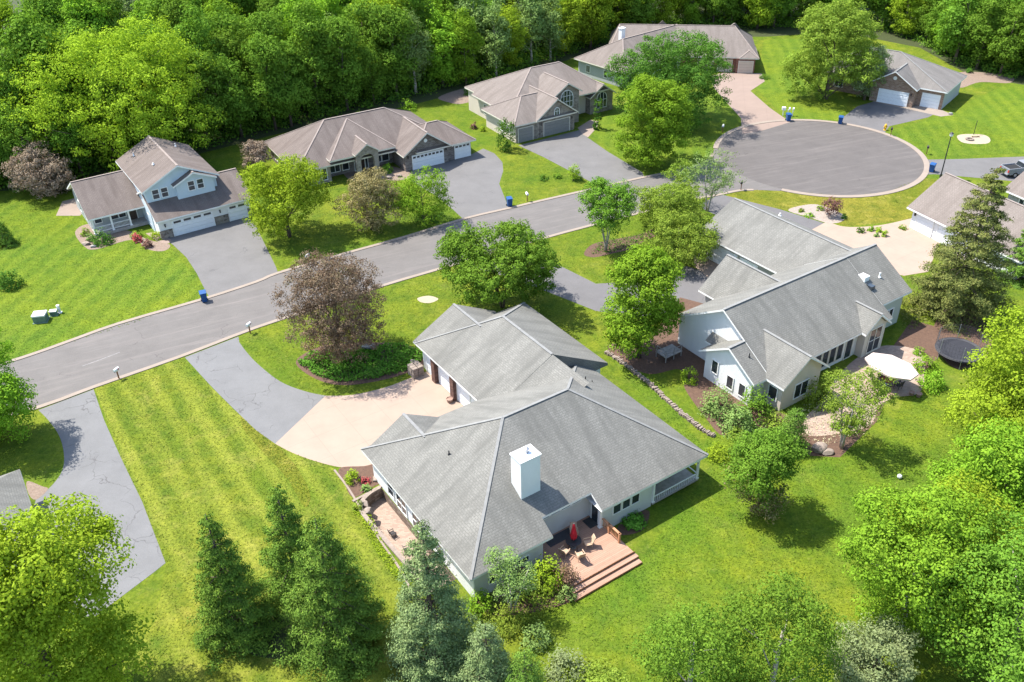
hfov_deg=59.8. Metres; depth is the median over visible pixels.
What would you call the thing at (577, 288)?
driveway
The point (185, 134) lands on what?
forest tree
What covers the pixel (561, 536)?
rug
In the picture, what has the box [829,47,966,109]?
house
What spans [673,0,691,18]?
forest tree
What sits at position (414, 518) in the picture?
window
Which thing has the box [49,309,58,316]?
utility box
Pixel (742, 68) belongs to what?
garage door
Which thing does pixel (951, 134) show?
street lamp
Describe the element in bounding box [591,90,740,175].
lawn
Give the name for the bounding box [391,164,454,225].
honeylocust tree
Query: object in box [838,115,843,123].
wheeled bin
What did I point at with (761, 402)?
shrub
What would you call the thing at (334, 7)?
forest tree
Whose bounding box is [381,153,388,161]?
window
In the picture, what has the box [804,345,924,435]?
patio
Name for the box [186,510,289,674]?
spruce tree
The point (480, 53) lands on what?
forest tree
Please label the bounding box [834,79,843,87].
window
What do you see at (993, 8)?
forest tree
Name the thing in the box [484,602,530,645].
shrub
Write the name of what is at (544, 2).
forest tree
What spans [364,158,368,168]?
window
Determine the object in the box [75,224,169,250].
flower bed
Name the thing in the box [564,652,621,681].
shrub
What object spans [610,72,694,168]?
linden tree
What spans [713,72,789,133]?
driveway
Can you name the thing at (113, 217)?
window
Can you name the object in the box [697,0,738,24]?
forest tree
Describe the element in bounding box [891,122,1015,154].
grass
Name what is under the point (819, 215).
flower bed
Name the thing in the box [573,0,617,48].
forest tree
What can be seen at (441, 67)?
forest tree
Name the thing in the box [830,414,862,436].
shrub
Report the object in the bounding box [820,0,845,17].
forest tree
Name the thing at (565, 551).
garden chair
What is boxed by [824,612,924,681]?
willow tree
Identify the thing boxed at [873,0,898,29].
forest tree
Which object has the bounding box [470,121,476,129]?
shrub
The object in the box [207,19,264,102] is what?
forest tree
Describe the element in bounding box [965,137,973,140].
fire ring
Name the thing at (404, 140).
stone house
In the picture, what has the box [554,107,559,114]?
window
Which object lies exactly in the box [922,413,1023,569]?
ash tree
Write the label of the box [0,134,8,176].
forest tree
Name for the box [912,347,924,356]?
shrub
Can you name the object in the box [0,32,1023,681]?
ground
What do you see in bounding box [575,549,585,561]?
garden chair
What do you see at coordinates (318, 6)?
forest tree
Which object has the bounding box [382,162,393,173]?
shrub
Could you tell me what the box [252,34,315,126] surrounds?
forest tree
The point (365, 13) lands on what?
forest tree
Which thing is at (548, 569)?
shrub
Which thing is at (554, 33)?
forest tree
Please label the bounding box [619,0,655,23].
forest tree
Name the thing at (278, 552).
spruce tree
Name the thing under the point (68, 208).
patio
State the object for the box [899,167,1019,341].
spruce tree
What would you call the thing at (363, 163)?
door
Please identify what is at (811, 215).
shrub
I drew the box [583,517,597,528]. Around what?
door mat
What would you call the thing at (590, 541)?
garden chair
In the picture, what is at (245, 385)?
driveway
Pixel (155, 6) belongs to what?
forest tree
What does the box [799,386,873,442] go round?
flowers
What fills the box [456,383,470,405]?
garage door
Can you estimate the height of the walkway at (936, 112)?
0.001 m
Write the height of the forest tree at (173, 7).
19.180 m
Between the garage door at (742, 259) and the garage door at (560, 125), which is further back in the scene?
the garage door at (560, 125)
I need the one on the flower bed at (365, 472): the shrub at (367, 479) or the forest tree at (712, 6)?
the shrub at (367, 479)
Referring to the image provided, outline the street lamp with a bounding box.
[939,132,953,177]
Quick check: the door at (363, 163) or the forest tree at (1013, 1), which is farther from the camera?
the forest tree at (1013, 1)
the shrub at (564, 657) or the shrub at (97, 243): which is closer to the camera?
the shrub at (564, 657)
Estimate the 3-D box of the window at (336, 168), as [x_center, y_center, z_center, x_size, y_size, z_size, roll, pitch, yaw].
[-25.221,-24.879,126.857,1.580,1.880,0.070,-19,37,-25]
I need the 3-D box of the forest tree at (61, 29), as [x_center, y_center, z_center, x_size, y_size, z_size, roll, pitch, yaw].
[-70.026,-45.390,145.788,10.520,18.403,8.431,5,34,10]
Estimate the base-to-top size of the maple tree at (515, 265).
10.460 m
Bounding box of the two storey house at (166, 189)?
[67,135,251,239]
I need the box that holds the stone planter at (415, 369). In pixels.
[407,360,423,378]
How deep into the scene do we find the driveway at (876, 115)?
143.48 m
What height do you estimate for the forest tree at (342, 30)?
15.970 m
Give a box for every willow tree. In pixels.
[481,544,537,616]
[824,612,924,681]
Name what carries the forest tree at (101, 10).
on the forest floor
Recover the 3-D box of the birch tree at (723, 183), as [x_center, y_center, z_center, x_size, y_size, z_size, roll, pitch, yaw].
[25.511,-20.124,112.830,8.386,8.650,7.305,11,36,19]
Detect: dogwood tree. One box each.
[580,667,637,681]
[719,426,811,523]
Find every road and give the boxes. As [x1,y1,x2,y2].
[0,149,781,408]
[718,121,923,194]
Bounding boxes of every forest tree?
[0,0,22,49]
[0,7,85,139]
[0,39,7,69]
[0,46,44,140]
[0,88,42,161]
[0,103,58,172]
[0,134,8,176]
[15,0,68,33]
[16,0,63,28]
[43,82,100,175]
[56,6,88,36]
[58,0,117,39]
[61,19,100,83]
[62,0,123,26]
[66,31,109,88]
[70,68,128,162]
[76,0,136,49]
[79,28,103,90]
[87,60,161,150]
[98,29,159,94]
[116,0,156,27]
[125,11,169,52]
[128,0,156,30]
[139,0,207,42]
[141,51,197,142]
[157,0,211,43]
[157,27,201,109]
[168,1,231,108]
[171,44,230,145]
[181,0,207,12]
[188,0,204,17]
[194,0,249,94]
[201,0,251,50]
[201,0,259,17]
[201,53,262,136]
[206,3,252,60]
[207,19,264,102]
[235,7,293,87]
[238,32,293,129]
[240,6,255,19]
[247,0,288,21]
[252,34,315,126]
[253,0,293,26]
[269,0,294,76]
[278,0,331,99]
[283,0,341,112]
[313,0,347,58]
[319,14,369,110]
[323,0,356,18]
[323,11,348,96]
[338,0,389,73]
[345,6,383,48]
[348,0,414,80]
[354,37,391,103]
[367,4,420,97]
[386,7,435,93]
[390,0,438,82]
[418,7,470,86]
[424,0,459,67]
[426,0,465,52]
[445,6,485,84]
[454,0,491,61]
[462,0,499,65]
[475,0,506,30]
[479,0,515,75]
[488,0,531,68]
[496,0,518,38]
[509,0,540,50]
[512,0,548,45]
[517,0,552,62]
[535,0,568,60]
[551,0,586,53]
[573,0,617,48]
[585,1,615,38]
[608,0,644,28]
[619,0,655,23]
[634,0,663,23]
[651,0,685,23]
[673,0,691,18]
[680,0,705,24]
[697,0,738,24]
[720,0,748,24]
[742,0,784,28]
[762,0,799,27]
[790,0,816,23]
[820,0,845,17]
[854,0,900,22]
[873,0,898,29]
[885,0,929,36]
[903,2,934,25]
[911,0,938,40]
[923,0,950,44]
[931,0,970,53]
[934,0,987,62]
[963,0,1012,68]
[971,0,1012,46]
[984,0,1023,74]
[999,0,1023,56]
[1018,16,1023,59]
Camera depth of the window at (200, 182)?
113.26 m
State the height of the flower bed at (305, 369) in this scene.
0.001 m
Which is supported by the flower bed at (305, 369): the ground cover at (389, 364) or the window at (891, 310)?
the ground cover at (389, 364)
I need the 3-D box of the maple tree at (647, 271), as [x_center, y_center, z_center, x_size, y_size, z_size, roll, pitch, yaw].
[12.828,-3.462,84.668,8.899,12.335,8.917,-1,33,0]
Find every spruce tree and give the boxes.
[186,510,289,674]
[255,483,341,620]
[269,516,390,681]
[378,517,480,681]
[453,620,520,681]
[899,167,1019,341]
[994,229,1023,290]
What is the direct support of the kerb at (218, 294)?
on the road at (62, 370)
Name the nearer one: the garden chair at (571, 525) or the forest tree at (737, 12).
the garden chair at (571, 525)
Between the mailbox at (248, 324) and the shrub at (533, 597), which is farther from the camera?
the mailbox at (248, 324)
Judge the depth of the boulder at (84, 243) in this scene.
110.80 m
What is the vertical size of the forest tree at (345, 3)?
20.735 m
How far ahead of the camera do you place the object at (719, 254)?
102.72 m
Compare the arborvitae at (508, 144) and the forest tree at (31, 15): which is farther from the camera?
the forest tree at (31, 15)
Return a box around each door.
[129,210,138,219]
[171,210,215,235]
[227,201,248,221]
[361,159,365,169]
[412,149,443,169]
[425,354,430,373]
[438,366,449,391]
[454,142,470,158]
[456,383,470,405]
[518,125,533,142]
[543,116,569,136]
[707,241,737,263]
[717,59,732,71]
[737,61,753,72]
[740,257,757,268]
[876,88,908,106]
[914,214,934,237]
[920,92,940,108]
[934,224,967,254]
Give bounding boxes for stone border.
[352,485,381,501]
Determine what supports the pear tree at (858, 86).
on the ground at (38, 458)
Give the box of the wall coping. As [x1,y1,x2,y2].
[358,486,419,578]
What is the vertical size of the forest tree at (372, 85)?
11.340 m
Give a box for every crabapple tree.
[267,247,391,364]
[331,166,404,233]
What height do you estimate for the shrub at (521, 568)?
2.172 m
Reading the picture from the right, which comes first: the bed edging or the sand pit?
the sand pit
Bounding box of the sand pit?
[957,134,989,143]
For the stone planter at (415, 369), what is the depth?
85.61 m
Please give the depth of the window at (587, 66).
163.09 m
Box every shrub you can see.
[0,268,26,292]
[80,228,90,236]
[85,232,94,241]
[89,227,115,246]
[129,229,142,237]
[132,232,142,243]
[141,238,152,249]
[150,232,161,240]
[344,468,360,485]
[352,500,361,511]
[360,483,371,492]
[361,477,370,484]
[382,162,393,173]
[398,97,417,111]
[409,204,443,225]
[465,588,494,621]
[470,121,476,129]
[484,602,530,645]
[500,559,531,594]
[515,573,553,610]
[519,621,554,654]
[530,551,565,598]
[540,174,548,181]
[541,643,590,681]
[552,172,562,178]
[553,561,579,593]
[555,582,576,603]
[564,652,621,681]
[677,366,698,385]
[697,382,738,423]
[705,441,736,463]
[722,402,754,434]
[723,426,744,441]
[736,384,777,428]
[759,74,769,79]
[761,409,791,431]
[778,407,812,450]
[800,375,838,412]
[803,212,814,218]
[821,196,843,216]
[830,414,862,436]
[856,227,865,232]
[873,226,882,232]
[881,230,887,236]
[898,224,908,230]
[911,353,939,376]
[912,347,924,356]
[915,368,946,395]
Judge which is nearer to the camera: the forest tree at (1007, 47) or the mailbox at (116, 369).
the mailbox at (116, 369)
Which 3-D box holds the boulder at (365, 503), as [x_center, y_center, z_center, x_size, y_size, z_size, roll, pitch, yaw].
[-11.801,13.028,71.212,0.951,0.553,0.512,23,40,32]
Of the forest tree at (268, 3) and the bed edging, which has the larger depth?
the forest tree at (268, 3)
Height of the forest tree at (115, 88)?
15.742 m
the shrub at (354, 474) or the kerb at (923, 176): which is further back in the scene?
the kerb at (923, 176)
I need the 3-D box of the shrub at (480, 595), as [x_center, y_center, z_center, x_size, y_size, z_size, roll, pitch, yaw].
[-2.325,18.070,61.797,2.471,2.016,2.433,-1,33,0]
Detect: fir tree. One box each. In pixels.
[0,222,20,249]
[501,646,546,681]
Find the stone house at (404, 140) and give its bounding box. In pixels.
[265,107,475,183]
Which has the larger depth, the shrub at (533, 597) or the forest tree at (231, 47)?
the forest tree at (231, 47)
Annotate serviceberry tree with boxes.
[575,177,638,251]
[820,364,899,448]
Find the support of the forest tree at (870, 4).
on the forest floor
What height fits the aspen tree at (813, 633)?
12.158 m
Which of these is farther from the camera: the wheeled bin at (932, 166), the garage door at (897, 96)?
the garage door at (897, 96)
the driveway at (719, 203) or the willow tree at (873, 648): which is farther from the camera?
the driveway at (719, 203)
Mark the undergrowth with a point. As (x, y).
(1018, 71)
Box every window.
[94,218,102,223]
[111,214,118,219]
[118,212,126,217]
[151,189,160,199]
[160,186,168,197]
[186,180,195,190]
[196,178,204,188]
[320,168,327,179]
[330,165,340,172]
[342,163,349,170]
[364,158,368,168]
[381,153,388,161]
[387,482,394,500]
[395,492,407,518]
[411,511,422,526]
[488,566,504,584]
[517,554,528,565]
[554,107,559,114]
[560,90,572,106]
[586,64,589,72]
[596,91,606,108]
[612,502,621,514]
[622,497,630,510]
[631,493,639,505]
[710,358,718,375]
[725,374,733,390]
[737,381,746,398]
[767,383,778,401]
[792,378,809,399]
[821,350,829,368]
[827,347,836,364]
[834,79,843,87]
[834,343,844,361]
[865,324,883,353]
[888,307,894,315]
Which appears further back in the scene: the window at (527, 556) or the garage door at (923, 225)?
the garage door at (923, 225)
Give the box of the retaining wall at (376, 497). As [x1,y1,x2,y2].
[363,489,455,580]
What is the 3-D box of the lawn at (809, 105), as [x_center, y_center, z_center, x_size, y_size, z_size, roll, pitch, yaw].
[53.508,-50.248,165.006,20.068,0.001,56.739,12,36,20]
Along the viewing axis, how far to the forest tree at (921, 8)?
176.14 m
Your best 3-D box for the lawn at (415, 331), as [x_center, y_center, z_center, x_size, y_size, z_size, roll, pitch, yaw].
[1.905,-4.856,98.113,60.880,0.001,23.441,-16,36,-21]
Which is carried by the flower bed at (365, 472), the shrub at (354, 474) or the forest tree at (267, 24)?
the shrub at (354, 474)
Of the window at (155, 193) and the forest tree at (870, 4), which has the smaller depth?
the window at (155, 193)
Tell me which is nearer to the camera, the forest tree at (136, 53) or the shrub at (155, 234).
the shrub at (155, 234)
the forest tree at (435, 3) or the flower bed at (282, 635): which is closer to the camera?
the flower bed at (282, 635)
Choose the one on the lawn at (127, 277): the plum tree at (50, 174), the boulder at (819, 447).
the plum tree at (50, 174)
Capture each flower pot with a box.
[446,396,452,402]
[909,390,914,395]
[916,391,922,397]
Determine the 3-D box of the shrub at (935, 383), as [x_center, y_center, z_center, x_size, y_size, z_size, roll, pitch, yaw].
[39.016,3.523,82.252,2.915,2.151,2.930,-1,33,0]
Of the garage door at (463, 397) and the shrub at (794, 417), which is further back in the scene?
the garage door at (463, 397)
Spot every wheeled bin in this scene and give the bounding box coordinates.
[199,289,207,302]
[506,196,512,206]
[785,112,791,120]
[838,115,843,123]
[929,162,936,171]
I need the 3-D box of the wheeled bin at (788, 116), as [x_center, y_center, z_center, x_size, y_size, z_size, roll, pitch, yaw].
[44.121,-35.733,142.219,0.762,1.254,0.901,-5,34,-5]
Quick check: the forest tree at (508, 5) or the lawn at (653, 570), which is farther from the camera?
the forest tree at (508, 5)
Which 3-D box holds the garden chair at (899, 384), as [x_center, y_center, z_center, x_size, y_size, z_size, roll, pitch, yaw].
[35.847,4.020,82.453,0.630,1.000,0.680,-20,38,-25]
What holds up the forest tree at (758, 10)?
on the forest floor
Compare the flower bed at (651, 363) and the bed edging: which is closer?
the bed edging
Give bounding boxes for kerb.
[0,153,714,364]
[11,189,753,414]
[713,119,929,197]
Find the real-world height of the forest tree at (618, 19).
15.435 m
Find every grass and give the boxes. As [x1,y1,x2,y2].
[590,129,730,174]
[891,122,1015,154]
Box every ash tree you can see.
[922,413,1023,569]
[941,301,1023,479]
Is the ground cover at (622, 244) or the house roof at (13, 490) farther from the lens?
the ground cover at (622, 244)
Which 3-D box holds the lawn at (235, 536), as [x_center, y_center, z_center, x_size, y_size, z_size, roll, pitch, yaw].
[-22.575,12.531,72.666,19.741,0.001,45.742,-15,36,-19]
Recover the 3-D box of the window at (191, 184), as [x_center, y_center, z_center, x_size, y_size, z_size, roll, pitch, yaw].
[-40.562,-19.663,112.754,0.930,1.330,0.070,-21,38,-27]
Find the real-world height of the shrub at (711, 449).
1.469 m
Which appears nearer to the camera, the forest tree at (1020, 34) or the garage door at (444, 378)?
the garage door at (444, 378)
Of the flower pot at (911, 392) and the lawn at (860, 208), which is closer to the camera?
the flower pot at (911, 392)
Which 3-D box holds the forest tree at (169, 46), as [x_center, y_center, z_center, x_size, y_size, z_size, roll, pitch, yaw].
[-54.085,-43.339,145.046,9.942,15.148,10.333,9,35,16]
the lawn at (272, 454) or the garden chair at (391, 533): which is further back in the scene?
the lawn at (272, 454)
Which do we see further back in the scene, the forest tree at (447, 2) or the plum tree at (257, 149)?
the forest tree at (447, 2)
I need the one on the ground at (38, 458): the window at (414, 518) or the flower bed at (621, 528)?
the flower bed at (621, 528)
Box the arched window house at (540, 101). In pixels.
[464,61,616,142]
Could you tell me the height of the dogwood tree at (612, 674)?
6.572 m
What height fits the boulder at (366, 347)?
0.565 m
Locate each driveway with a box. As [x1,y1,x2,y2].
[34,389,164,615]
[169,217,277,295]
[185,337,324,442]
[275,372,462,466]
[411,149,507,217]
[485,263,707,315]
[519,130,643,183]
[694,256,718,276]
[699,195,822,228]
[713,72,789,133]
[812,218,939,275]
[842,102,931,131]
[928,157,1023,180]
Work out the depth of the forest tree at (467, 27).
156.56 m
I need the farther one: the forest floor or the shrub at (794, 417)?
the forest floor
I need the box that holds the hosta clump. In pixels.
[620,510,647,530]
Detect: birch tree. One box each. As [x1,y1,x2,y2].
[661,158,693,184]
[679,147,746,211]
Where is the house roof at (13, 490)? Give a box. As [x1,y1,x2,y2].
[0,469,39,567]
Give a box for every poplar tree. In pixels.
[835,478,1011,653]
[869,467,1023,615]
[903,504,1023,681]
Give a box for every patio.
[56,198,81,215]
[368,498,450,588]
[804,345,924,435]
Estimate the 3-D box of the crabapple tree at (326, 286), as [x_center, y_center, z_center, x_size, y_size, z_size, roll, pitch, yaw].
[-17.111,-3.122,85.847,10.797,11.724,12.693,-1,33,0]
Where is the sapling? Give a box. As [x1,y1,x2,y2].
[568,164,580,180]
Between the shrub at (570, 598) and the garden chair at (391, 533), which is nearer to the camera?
the shrub at (570, 598)
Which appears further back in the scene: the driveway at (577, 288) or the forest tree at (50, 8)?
the forest tree at (50, 8)
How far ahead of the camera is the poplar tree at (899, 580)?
53.91 m
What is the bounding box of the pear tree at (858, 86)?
[850,42,893,99]
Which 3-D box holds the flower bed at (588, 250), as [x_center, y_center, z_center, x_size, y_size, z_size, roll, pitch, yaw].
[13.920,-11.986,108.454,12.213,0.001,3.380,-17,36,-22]
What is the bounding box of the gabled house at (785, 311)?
[678,198,911,409]
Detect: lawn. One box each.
[0,186,203,358]
[95,358,407,681]
[240,209,698,392]
[240,416,309,506]
[276,164,460,270]
[503,152,589,206]
[527,332,1023,681]
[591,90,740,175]
[728,178,937,225]
[756,37,870,120]
[889,83,1023,156]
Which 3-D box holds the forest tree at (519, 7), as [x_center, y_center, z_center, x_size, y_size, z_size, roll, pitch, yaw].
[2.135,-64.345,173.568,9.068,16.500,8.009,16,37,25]
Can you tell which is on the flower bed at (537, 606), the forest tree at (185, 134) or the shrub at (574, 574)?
the shrub at (574, 574)
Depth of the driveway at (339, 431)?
80.80 m
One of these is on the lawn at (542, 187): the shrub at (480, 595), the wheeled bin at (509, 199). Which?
the wheeled bin at (509, 199)
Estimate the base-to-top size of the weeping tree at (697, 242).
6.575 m
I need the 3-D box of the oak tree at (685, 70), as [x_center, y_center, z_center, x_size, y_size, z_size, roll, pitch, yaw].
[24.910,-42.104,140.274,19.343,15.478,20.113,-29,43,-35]
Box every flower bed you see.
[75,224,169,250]
[241,612,349,659]
[296,342,423,384]
[338,464,378,496]
[344,165,415,180]
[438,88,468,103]
[476,564,571,615]
[584,229,660,256]
[607,337,745,434]
[617,510,649,534]
[654,297,939,456]
[789,204,843,222]
[932,308,991,368]
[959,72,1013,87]
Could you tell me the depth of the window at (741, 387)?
81.00 m
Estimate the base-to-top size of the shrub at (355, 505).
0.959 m
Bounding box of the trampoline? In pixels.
[935,324,987,368]
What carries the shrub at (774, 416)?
on the flower bed at (920, 335)
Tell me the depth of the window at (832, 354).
85.22 m
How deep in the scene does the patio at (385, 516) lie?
70.78 m
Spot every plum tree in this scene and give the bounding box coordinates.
[1,139,76,198]
[239,139,272,167]
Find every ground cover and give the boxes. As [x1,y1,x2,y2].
[297,341,422,381]
[352,510,403,578]
[471,575,567,634]
[591,231,656,253]
[705,399,800,445]
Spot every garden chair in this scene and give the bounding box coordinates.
[387,528,395,536]
[558,545,569,558]
[569,521,578,534]
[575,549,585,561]
[583,533,595,545]
[894,381,904,389]
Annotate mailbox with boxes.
[113,367,119,378]
[246,322,250,333]
[782,107,794,115]
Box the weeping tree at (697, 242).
[638,208,721,267]
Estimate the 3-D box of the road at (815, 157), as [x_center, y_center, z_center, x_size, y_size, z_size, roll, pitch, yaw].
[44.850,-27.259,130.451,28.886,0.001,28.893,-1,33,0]
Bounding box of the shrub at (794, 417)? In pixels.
[778,407,812,450]
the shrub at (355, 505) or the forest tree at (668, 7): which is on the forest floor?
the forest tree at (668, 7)
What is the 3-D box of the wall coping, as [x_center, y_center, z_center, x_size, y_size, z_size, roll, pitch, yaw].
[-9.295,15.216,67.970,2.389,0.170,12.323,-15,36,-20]
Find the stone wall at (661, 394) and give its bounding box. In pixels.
[604,350,715,437]
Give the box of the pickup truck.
[1000,159,1023,177]
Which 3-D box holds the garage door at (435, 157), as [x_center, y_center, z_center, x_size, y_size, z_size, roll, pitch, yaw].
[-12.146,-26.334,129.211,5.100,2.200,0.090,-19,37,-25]
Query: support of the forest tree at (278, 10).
on the forest floor
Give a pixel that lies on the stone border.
(357, 498)
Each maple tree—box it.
[0,11,225,171]
[0,328,37,442]
[0,492,161,681]
[236,152,335,239]
[433,217,562,307]
[600,241,688,359]
[779,0,888,99]
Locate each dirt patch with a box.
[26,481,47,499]
[417,296,437,302]
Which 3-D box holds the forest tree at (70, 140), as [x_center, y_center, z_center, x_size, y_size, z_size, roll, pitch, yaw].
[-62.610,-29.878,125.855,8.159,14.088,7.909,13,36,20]
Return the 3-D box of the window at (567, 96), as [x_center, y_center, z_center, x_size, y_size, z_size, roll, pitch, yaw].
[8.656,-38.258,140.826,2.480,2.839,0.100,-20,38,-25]
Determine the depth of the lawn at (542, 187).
124.58 m
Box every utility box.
[31,310,49,323]
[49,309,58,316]
[56,304,62,313]
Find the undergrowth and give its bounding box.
[0,3,1023,191]
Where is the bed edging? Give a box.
[334,469,408,585]
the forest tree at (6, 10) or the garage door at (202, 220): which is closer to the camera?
the garage door at (202, 220)
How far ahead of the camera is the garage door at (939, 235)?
106.17 m
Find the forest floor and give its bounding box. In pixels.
[0,0,1023,190]
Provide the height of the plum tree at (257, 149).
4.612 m
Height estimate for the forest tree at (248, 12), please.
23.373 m
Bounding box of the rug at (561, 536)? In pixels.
[546,528,569,546]
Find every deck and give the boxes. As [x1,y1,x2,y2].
[543,515,641,601]
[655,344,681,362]
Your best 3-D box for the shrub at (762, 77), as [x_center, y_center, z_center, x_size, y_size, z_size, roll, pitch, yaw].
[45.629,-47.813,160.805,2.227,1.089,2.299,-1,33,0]
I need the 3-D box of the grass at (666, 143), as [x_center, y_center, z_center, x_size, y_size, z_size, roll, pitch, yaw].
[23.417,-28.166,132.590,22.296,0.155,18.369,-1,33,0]
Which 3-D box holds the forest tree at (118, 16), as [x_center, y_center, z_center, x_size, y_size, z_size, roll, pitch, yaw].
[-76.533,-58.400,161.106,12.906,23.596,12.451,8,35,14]
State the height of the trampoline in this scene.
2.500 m
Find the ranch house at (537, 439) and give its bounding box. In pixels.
[360,302,707,599]
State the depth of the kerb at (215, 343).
91.85 m
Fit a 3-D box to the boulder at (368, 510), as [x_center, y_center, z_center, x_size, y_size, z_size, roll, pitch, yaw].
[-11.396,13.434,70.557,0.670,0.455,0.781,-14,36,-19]
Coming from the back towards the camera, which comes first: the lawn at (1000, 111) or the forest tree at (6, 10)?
the forest tree at (6, 10)
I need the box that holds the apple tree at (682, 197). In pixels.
[631,176,709,225]
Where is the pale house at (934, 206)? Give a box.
[907,171,1023,279]
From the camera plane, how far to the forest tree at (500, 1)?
165.71 m
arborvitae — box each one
[494,117,516,152]
[592,98,602,130]
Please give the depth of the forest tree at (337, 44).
151.18 m
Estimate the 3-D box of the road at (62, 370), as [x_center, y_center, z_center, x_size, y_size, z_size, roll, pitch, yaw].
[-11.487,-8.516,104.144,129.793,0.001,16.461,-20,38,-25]
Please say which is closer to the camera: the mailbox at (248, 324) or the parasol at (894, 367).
the parasol at (894, 367)
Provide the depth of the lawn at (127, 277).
103.50 m
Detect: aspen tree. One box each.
[625,593,766,681]
[709,564,853,681]
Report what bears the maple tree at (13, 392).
on the ground at (38, 458)
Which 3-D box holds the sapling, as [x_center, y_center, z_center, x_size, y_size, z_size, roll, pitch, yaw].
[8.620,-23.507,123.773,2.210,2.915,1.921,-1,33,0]
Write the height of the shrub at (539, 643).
1.953 m
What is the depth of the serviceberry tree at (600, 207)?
102.46 m
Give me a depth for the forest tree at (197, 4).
159.43 m
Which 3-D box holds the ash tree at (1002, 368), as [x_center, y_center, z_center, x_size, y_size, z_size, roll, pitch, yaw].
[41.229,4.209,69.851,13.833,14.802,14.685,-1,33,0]
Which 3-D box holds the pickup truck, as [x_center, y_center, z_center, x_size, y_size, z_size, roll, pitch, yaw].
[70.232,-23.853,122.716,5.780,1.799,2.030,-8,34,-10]
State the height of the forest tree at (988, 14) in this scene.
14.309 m
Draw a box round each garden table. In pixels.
[565,535,581,550]
[880,376,900,387]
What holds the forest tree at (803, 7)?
on the forest floor
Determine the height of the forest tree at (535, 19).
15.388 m
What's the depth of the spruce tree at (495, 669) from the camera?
52.99 m
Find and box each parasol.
[570,524,576,548]
[865,353,918,386]
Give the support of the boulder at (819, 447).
on the flower bed at (920, 335)
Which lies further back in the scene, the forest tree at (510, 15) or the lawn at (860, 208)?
the forest tree at (510, 15)
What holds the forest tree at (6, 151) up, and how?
on the forest floor
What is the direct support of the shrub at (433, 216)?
on the lawn at (347, 242)
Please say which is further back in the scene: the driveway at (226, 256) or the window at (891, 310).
the driveway at (226, 256)
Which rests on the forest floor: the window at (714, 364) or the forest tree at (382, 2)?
the forest tree at (382, 2)
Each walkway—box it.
[146,232,170,242]
[578,120,597,136]
[873,101,952,115]
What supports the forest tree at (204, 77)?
on the forest floor
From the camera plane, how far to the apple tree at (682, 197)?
107.60 m
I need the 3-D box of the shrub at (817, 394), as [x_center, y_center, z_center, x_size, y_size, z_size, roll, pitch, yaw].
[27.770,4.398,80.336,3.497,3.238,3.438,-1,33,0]
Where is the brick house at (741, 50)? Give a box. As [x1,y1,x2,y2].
[574,20,758,85]
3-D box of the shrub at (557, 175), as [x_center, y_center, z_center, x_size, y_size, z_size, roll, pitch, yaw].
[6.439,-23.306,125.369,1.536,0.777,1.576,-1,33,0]
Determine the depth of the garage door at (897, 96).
147.47 m
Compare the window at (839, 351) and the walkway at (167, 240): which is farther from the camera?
the walkway at (167, 240)
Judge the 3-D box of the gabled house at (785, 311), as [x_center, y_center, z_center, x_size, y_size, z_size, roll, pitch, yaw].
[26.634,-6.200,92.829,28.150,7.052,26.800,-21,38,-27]
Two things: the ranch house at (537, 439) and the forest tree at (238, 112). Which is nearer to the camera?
the ranch house at (537, 439)
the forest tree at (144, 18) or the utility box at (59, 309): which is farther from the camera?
the forest tree at (144, 18)
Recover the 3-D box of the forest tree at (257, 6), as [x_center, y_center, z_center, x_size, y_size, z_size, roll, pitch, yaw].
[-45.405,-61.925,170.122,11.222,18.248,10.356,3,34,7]
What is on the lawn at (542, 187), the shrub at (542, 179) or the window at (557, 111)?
the shrub at (542, 179)
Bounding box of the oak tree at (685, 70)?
[604,27,735,130]
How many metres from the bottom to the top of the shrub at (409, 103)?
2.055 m
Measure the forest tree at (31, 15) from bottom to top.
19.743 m
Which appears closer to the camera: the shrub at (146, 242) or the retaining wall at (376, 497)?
the retaining wall at (376, 497)
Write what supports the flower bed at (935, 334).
on the ground at (38, 458)
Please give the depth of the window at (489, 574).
62.98 m
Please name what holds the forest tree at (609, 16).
on the forest floor
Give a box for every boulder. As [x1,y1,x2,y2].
[82,241,90,245]
[359,499,368,506]
[361,344,375,349]
[364,507,372,513]
[811,442,827,453]
[822,448,833,455]
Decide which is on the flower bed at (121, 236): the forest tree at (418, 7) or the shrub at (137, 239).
the shrub at (137, 239)
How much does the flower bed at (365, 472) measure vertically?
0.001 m
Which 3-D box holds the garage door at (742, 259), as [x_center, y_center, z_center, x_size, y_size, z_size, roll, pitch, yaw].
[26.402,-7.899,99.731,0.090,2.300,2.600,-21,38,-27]
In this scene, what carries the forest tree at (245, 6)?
on the forest floor
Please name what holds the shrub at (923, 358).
on the flower bed at (920, 335)
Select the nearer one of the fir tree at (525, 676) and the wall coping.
the fir tree at (525, 676)

